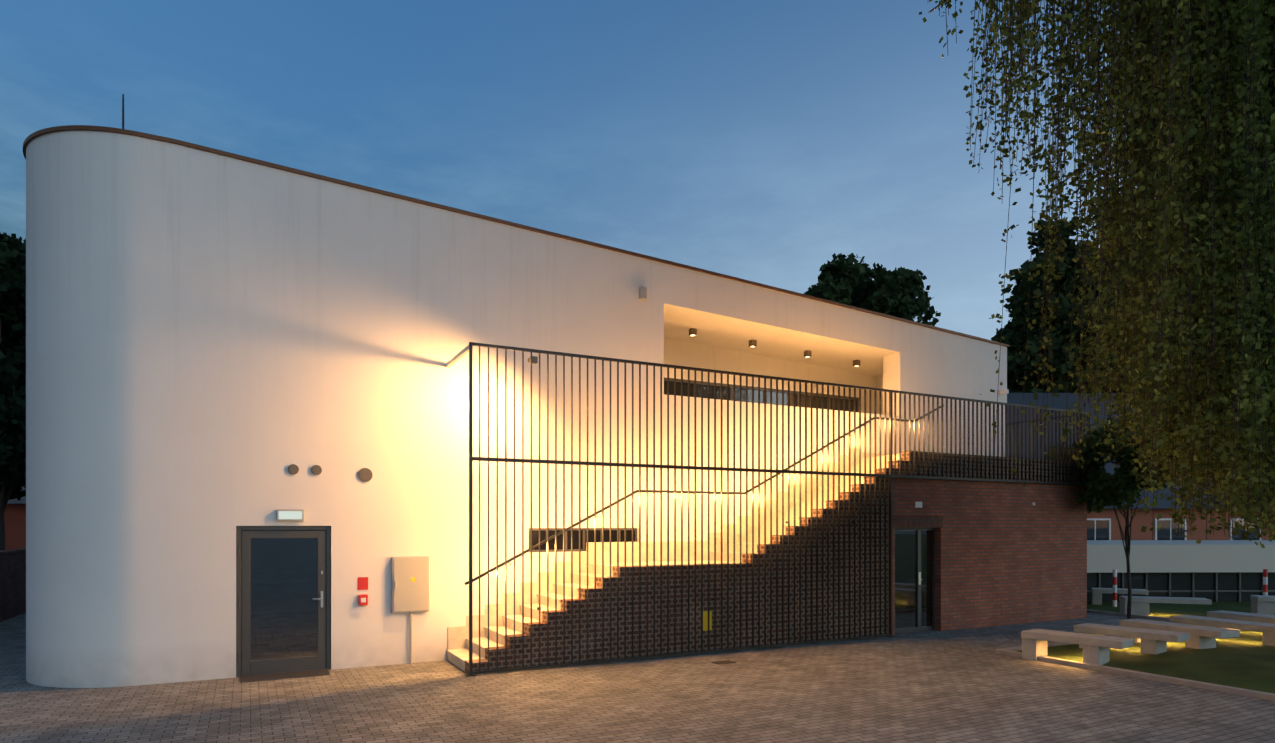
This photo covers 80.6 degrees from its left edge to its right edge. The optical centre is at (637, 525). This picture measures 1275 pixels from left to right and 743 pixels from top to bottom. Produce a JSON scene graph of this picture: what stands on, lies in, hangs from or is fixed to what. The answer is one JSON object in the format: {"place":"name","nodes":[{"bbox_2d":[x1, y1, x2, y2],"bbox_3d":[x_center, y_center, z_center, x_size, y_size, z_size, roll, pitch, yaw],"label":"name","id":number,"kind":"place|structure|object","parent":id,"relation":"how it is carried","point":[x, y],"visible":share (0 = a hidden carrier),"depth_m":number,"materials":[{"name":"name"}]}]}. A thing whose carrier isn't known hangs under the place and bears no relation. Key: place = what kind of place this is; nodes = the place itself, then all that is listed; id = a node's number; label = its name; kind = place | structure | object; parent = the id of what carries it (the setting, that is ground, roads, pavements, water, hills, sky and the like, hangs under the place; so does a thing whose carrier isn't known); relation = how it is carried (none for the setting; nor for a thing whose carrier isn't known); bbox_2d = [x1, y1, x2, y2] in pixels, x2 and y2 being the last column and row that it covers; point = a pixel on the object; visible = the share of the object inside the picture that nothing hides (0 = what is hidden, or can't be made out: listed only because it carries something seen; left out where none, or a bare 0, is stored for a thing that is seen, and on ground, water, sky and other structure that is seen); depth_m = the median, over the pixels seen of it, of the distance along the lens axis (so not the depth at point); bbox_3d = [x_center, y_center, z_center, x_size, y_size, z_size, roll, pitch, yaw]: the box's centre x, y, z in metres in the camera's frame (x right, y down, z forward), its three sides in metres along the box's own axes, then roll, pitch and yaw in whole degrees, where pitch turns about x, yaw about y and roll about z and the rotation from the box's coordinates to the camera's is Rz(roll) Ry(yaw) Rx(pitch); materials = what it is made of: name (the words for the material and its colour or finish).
{"place":"outdoors","nodes":[
{"label":"outdoors","id":0,"kind":"place"},
{"bbox_2d":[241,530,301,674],"bbox_3d":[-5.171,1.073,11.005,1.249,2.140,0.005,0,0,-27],"label":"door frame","id":1,"kind":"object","parent":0,"point":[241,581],"depth_m":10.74,"materials":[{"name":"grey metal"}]},
{"bbox_2d":[0,0,1155,339],"label":"sky","id":2,"kind":"structure","parent":0,"point":[759,141],"materials":[{"name":"blue"}]},
{"bbox_2d":[0,612,1274,742],"bbox_3d":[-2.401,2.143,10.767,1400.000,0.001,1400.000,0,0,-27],"label":"ground","id":3,"kind":"structure","parent":0,"point":[970,685],"depth_m":9.05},
{"bbox_2d":[0,231,25,549],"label":"tree","id":4,"kind":"object","parent":3,"relation":"on","point":[12,355],"depth_m":22.81,"materials":[{"name":"green plant"}]},
{"bbox_2d":[0,548,25,621],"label":"boundary wall","id":5,"kind":"structure","parent":3,"relation":"on","point":[12,582],"depth_m":17.54,"materials":[{"name":"brick"}]},
{"bbox_2d":[4,504,25,549],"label":"red house walls","id":6,"kind":"structure","parent":3,"relation":"on","point":[15,524],"depth_m":33.15,"materials":[{"name":"red brick"}]},
{"bbox_2d":[7,486,25,503],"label":"roof","id":7,"kind":"structure","parent":6,"relation":"on","point":[21,501],"depth_m":32.92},
{"bbox_2d":[236,526,330,676],"bbox_3d":[-5.140,1.083,10.944,1.249,2.160,0.142,0,0,-27],"label":"door frame","id":8,"kind":"object","parent":3,"relation":"on","point":[322,659],"visible":0.96,"depth_m":10.90,"materials":[{"name":"grey metal"}]},
{"bbox_2d":[250,538,317,660],"bbox_3d":[-5.139,1.058,10.942,0.889,1.750,0.015,0,0,-27],"label":"glass door","id":9,"kind":"structure","parent":8,"relation":"in","point":[283,594],"depth_m":10.93,"materials":[{"name":"black glass"}]},
{"bbox_2d":[313,571,322,606],"bbox_3d":[-4.719,0.943,11.095,0.148,0.540,0.061,0,0,-27],"label":"door handle","id":10,"kind":"object","parent":8,"relation":"attached to","point":[321,598],"visible":1,"depth_m":11.14,"materials":[{"name":"silver metal"}]},
{"bbox_2d":[240,670,329,682],"bbox_3d":[-5.006,2.139,10.687,1.149,0.008,0.400,0,0,-27],"label":"threshold","id":11,"kind":"object","parent":3,"relation":"on","point":[283,676],"visible":1,"depth_m":10.64,"materials":[{"name":"grey metal"}]},
{"bbox_2d":[391,556,428,663],"bbox_3d":[-3.518,1.313,11.646,0.559,1.660,0.110,0,0,-27],"label":"electric cabinet","id":12,"kind":"object","parent":3,"relation":"on","point":[407,595],"visible":1,"depth_m":11.61,"materials":[{"name":"grey metal"}]},
{"bbox_2d":[26,130,1006,687],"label":"white building","id":13,"kind":"structure","parent":3,"relation":"on","point":[216,344],"depth_m":11.22,"materials":[{"name":"paint"}]},
{"bbox_2d":[122,94,123,128],"bbox_3d":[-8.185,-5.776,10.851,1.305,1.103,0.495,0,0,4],"label":"lightning rod","id":14,"kind":"object","parent":13,"relation":"on","point":[122,111],"visible":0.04,"depth_m":11.01,"materials":[{"name":"grey metal"}]},
{"bbox_2d":[276,509,303,520],"bbox_3d":[-5.034,-0.150,10.890,0.360,0.165,0.055,0,0,-27],"label":"light fixture housing","id":15,"kind":"object","parent":13,"relation":"attached to","point":[277,515],"visible":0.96,"depth_m":10.85,"materials":[{"name":"grey"}]},
{"bbox_2d":[279,511,301,518],"bbox_3d":[-5.020,-0.150,10.864,0.310,0.115,0.003,0,0,-27],"label":"exit sign face","id":16,"kind":"object","parent":15,"relation":"attached to","point":[290,514],"visible":1,"depth_m":10.86},
{"bbox_2d":[288,464,372,481],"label":"wall vents","id":17,"kind":"object","parent":13,"relation":"attached to","point":[365,474],"depth_m":11.08,"materials":[{"name":"grey metal"}]},
{"bbox_2d":[358,577,367,589],"bbox_3d":[-4.157,0.878,11.373,0.150,0.190,0.006,0,0,-27],"label":"fire sign","id":18,"kind":"object","parent":13,"relation":"attached to","point":[362,583],"visible":1,"depth_m":11.37,"materials":[{"name":"red plastic"}]},
{"bbox_2d":[358,594,367,605],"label":"fire call point","id":19,"kind":"structure","parent":13,"relation":"attached to","point":[362,596],"depth_m":11.32,"materials":[{"name":"red plastic"}]},
{"bbox_2d":[23,125,1008,346],"bbox_3d":[-2.670,-4.792,19.838,19.150,0.940,13.720,0,0,-27],"label":"roof coping","id":20,"kind":"object","parent":13,"relation":"on","point":[31,137],"visible":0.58,"depth_m":11.83,"materials":[{"name":"brown metal"}]},
{"bbox_2d":[528,356,537,363],"bbox_3d":[-1.580,-2.482,11.283,0.108,0.109,0.160,0,0,-27],"label":"floodlight fitting","id":21,"kind":"object","parent":13,"relation":"attached to","point":[534,359],"visible":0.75,"depth_m":11.22,"materials":[{"name":"grey metal"}]},
{"bbox_2d":[529,528,636,551],"bbox_3d":[-0.941,0.248,13.153,2.090,0.410,0.050,0,0,-27],"label":"strip window frame","id":22,"kind":"object","parent":13,"relation":"attached to","point":[577,550],"visible":0.44,"depth_m":13.04,"materials":[{"name":"black metal"}]},
{"bbox_2d":[532,530,634,549],"bbox_3d":[-0.941,0.248,13.153,2.090,0.410,0.010,0,0,-27],"label":"window frame","id":23,"kind":"object","parent":22,"relation":"in","point":[535,537],"depth_m":13.07,"materials":[{"name":"black metal"}]},
{"bbox_2d":[639,286,646,299],"bbox_3d":[0.096,-4.187,13.533,0.120,0.220,0.090,0,0,-27],"label":"wall flood light","id":24,"kind":"object","parent":13,"relation":"attached to","point":[642,292],"visible":1,"depth_m":13.50,"materials":[{"name":"grey metal"}]},
{"bbox_2d":[689,328,859,366],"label":"ceiling lights","id":25,"kind":"object","parent":13,"relation":"attached to","point":[693,331],"visible":0.77,"depth_m":16.05,"materials":[{"name":"grey metal"}]},
{"bbox_2d":[1000,389,1008,394],"bbox_3d":[8.792,-3.207,18.008,0.100,0.100,0.160,0,0,-27],"label":"wall camera","id":26,"kind":"object","parent":13,"relation":"attached to","point":[1004,391],"depth_m":17.96,"materials":[{"name":"white paint"}]},
{"bbox_2d":[446,448,893,670],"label":"stair steps","id":27,"kind":"structure","parent":3,"relation":"on","point":[457,651],"depth_m":13.24,"materials":[{"name":"beige concrete"}]},
{"bbox_2d":[703,611,711,630],"bbox_3d":[1.164,1.605,12.647,0.200,0.324,0.005,0,0,-27],"label":"yellow plate","id":28,"kind":"object","parent":27,"relation":"attached to","point":[705,620],"visible":0.64,"depth_m":12.64,"materials":[{"name":"yellow metal"}]},
{"bbox_2d":[711,660,735,664],"bbox_3d":[1.341,2.140,11.752,0.350,0.006,0.200,0,0,-27],"label":"floor drain","id":29,"kind":"object","parent":3,"relation":"on","point":[723,662],"visible":1,"depth_m":11.72,"materials":[{"name":"grey metal"}]},
{"bbox_2d":[465,451,1085,673],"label":"dark brick wall","id":30,"kind":"structure","parent":3,"relation":"on","point":[518,649],"depth_m":13.05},
{"bbox_2d":[465,342,1090,676],"bbox_3d":[1.962,-0.237,18.049,14.595,4.760,9.095,0,0,-27],"label":"steel screen","id":31,"kind":"object","parent":3,"relation":"on","point":[890,475],"visible":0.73,"depth_m":12.93,"materials":[{"name":"grey metal"}]},
{"bbox_2d":[446,345,468,366],"bbox_3d":[-2.704,-2.552,11.350,0.060,0.060,1.385,0,0,-27],"label":"screen bracket","id":32,"kind":"object","parent":31,"relation":"attached to","point":[458,356],"visible":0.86,"depth_m":11.29,"materials":[{"name":"white metal"}]},
{"bbox_2d":[464,405,943,584],"bbox_3d":[1.909,-0.807,13.046,9.866,3.339,0.148,0,0,-27],"label":"handrail","id":33,"kind":"object","parent":31,"relation":"on","point":[592,515],"visible":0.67,"depth_m":12.26,"materials":[{"name":"grey metal"}]},
{"bbox_2d":[888,477,1086,635],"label":"brick wall","id":34,"kind":"structure","parent":3,"relation":"on","point":[1007,553],"depth_m":16.10,"materials":[{"name":"brown brick"}]},
{"bbox_2d":[862,454,898,463],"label":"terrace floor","id":35,"kind":"structure","parent":34,"relation":"on","point":[882,458],"depth_m":15.57,"materials":[{"name":"stone"}]},
{"bbox_2d":[664,377,858,411],"bbox_3d":[2.507,-2.297,17.049,6.700,1.720,0.069,0,0,-27],"label":"window frame","id":36,"kind":"object","parent":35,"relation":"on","point":[744,387],"visible":0.08,"depth_m":17.12,"materials":[{"name":"black metal"}]},
{"bbox_2d":[664,381,856,411],"bbox_3d":[2.507,-2.297,17.049,6.700,1.720,0.010,0,0,-27],"label":"window glass","id":37,"kind":"object","parent":36,"relation":"in","point":[705,390],"depth_m":17.13,"materials":[{"name":"black glass"}]},
{"bbox_2d":[895,528,934,633],"bbox_3d":[5.505,1.093,15.116,1.280,2.100,0.065,0,0,-27],"label":"door frame","id":38,"kind":"object","parent":34,"relation":"attached to","point":[917,628],"visible":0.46,"depth_m":15.19,"materials":[{"name":"black metal"}]},
{"bbox_2d":[895,530,931,628],"bbox_3d":[5.506,1.073,15.114,1.180,1.960,0.010,0,0,-27],"label":"door glass","id":39,"kind":"object","parent":38,"relation":"in","point":[911,585],"visible":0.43,"depth_m":15.11,"materials":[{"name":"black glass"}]},
{"bbox_2d":[893,515,942,527],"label":"brick lintel","id":40,"kind":"structure","parent":34,"relation":"on","point":[917,521],"depth_m":14.94,"materials":[{"name":"red brick"}]},
{"bbox_2d":[915,502,921,507],"bbox_3d":[5.598,-0.417,14.948,0.190,0.120,0.007,0,0,-27],"label":"brick plate","id":41,"kind":"object","parent":34,"relation":"attached to","point":[918,504],"visible":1,"depth_m":14.94,"materials":[{"name":"white paint"}]},
{"bbox_2d":[991,193,1179,392],"bbox_3d":[22.559,-7.062,38.238,9.579,18.618,9.756,0,0,-27],"label":"tall tree","id":42,"kind":"object","parent":3,"relation":"on","point":[1013,331],"depth_m":36.79,"materials":[{"name":"green plant"}]},
{"bbox_2d":[1007,393,1256,508],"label":"roof","id":43,"kind":"structure","parent":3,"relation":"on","point":[1062,400],"depth_m":32.90,"materials":[{"name":"grey metal"}]},
{"bbox_2d":[1074,623,1189,653],"bbox_3d":[8.064,1.918,12.312,0.500,0.450,1.519,0,0,-37],"label":"bench","id":44,"kind":"object","parent":3,"relation":"on","point":[1153,641],"visible":0.67,"depth_m":12.00,"materials":[{"name":"concrete"}]},
{"bbox_2d":[995,609,1274,700],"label":"kerb","id":45,"kind":"structure","parent":3,"relation":"on","point":[1010,651],"depth_m":10.82,"materials":[{"name":"grey concrete"}]},
{"bbox_2d":[1119,619,1239,648],"bbox_3d":[9.191,1.918,12.813,0.500,0.450,1.656,0,0,-23],"label":"bench","id":46,"kind":"object","parent":3,"relation":"on","point":[1203,637],"visible":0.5,"depth_m":12.41,"materials":[{"name":"concrete"}]},
{"bbox_2d":[1087,540,1274,572],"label":"wing fascia","id":47,"kind":"structure","parent":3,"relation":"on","point":[1106,556],"depth_m":20.57,"materials":[{"name":"white paint"}]},
{"bbox_2d":[1170,615,1274,645],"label":"bench","id":48,"kind":"object","parent":3,"relation":"on","point":[1267,630],"visible":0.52,"depth_m":13.14,"materials":[{"name":"concrete"}]},
{"bbox_2d":[1207,610,1274,629],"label":"bench","id":49,"kind":"object","parent":3,"relation":"on","point":[1245,616],"visible":0.52,"depth_m":14.30,"materials":[{"name":"concrete"}]},
{"bbox_2d":[794,253,940,325],"bbox_3d":[9.780,-4.741,32.778,7.970,13.970,7.640,0,0,-27],"label":"tree","id":50,"kind":"object","parent":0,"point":[847,281],"visible":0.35,"depth_m":30.42,"materials":[{"name":"green plant"}]},
{"bbox_2d":[919,0,1274,547],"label":"weeping birch","id":51,"kind":"object","parent":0,"point":[1223,251],"depth_m":8.00,"materials":[{"name":"green plant"}]},
{"bbox_2d":[1017,601,1274,693],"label":"lawn","id":52,"kind":"structure","parent":0,"point":[1245,659],"depth_m":11.61,"materials":[{"name":"green plant"}]},
{"bbox_2d":[1021,629,1133,664],"bbox_3d":[6.795,1.918,11.654,0.500,0.450,1.432,0,0,-40],"label":"bench","id":53,"kind":"object","parent":52,"relation":"on","point":[1096,649],"visible":0.9,"depth_m":11.48,"materials":[{"name":"concrete"}]},
{"bbox_2d":[1046,412,1187,618],"bbox_3d":[10.880,-0.140,17.079,2.059,4.768,3.388,0,0,-27],"label":"tree","id":54,"kind":"object","parent":52,"relation":"on","point":[1116,488],"depth_m":16.74,"materials":[{"name":"green plant"}]},
{"bbox_2d":[1091,587,1148,604],"bbox_3d":[12.857,1.918,20.053,1.253,0.450,0.500,0,0,27],"label":"bench","id":55,"kind":"object","parent":52,"relation":"on","point":[1096,596],"visible":0.81,"depth_m":20.03,"materials":[{"name":"concrete"}]},
{"bbox_2d":[1119,596,1211,615],"bbox_3d":[12.367,1.918,17.640,0.500,0.450,1.709,0,0,-71],"label":"bench","id":56,"kind":"object","parent":52,"relation":"on","point":[1140,605],"visible":0.71,"depth_m":17.57,"materials":[{"name":"concrete"}]},
{"bbox_2d":[1113,569,1267,606],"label":"striped posts","id":57,"kind":"object","parent":52,"relation":"on","point":[1265,581],"visible":0.75,"depth_m":19.53,"materials":[{"name":"metal"}]},
{"bbox_2d":[1250,595,1274,614],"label":"bench","id":58,"kind":"object","parent":52,"relation":"on","point":[1262,604],"visible":0.81,"depth_m":17.86,"materials":[{"name":"concrete"}]},
{"bbox_2d":[1087,509,1274,539],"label":"pink house walls","id":59,"kind":"structure","parent":0,"point":[1140,520],"depth_m":29.34,"materials":[{"name":"pink paint"}]},
{"bbox_2d":[1087,518,1261,539],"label":"window frames","id":60,"kind":"structure","parent":59,"relation":"in","point":[1170,519],"depth_m":29.31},
{"bbox_2d":[1087,520,1259,539],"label":"windows","id":61,"kind":"structure","parent":60,"relation":"in","point":[1102,530],"depth_m":29.34,"materials":[{"name":"black glass"}]},
{"bbox_2d":[1087,572,1274,601],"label":"wing mullions","id":62,"kind":"object","parent":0,"point":[1216,591],"visible":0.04,"depth_m":20.83,"materials":[{"name":"metal"}]},
{"bbox_2d":[1087,572,1274,601],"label":"wing glass","id":63,"kind":"object","parent":62,"relation":"in","point":[1157,581],"depth_m":20.86,"materials":[{"name":"glass"}]}
]}

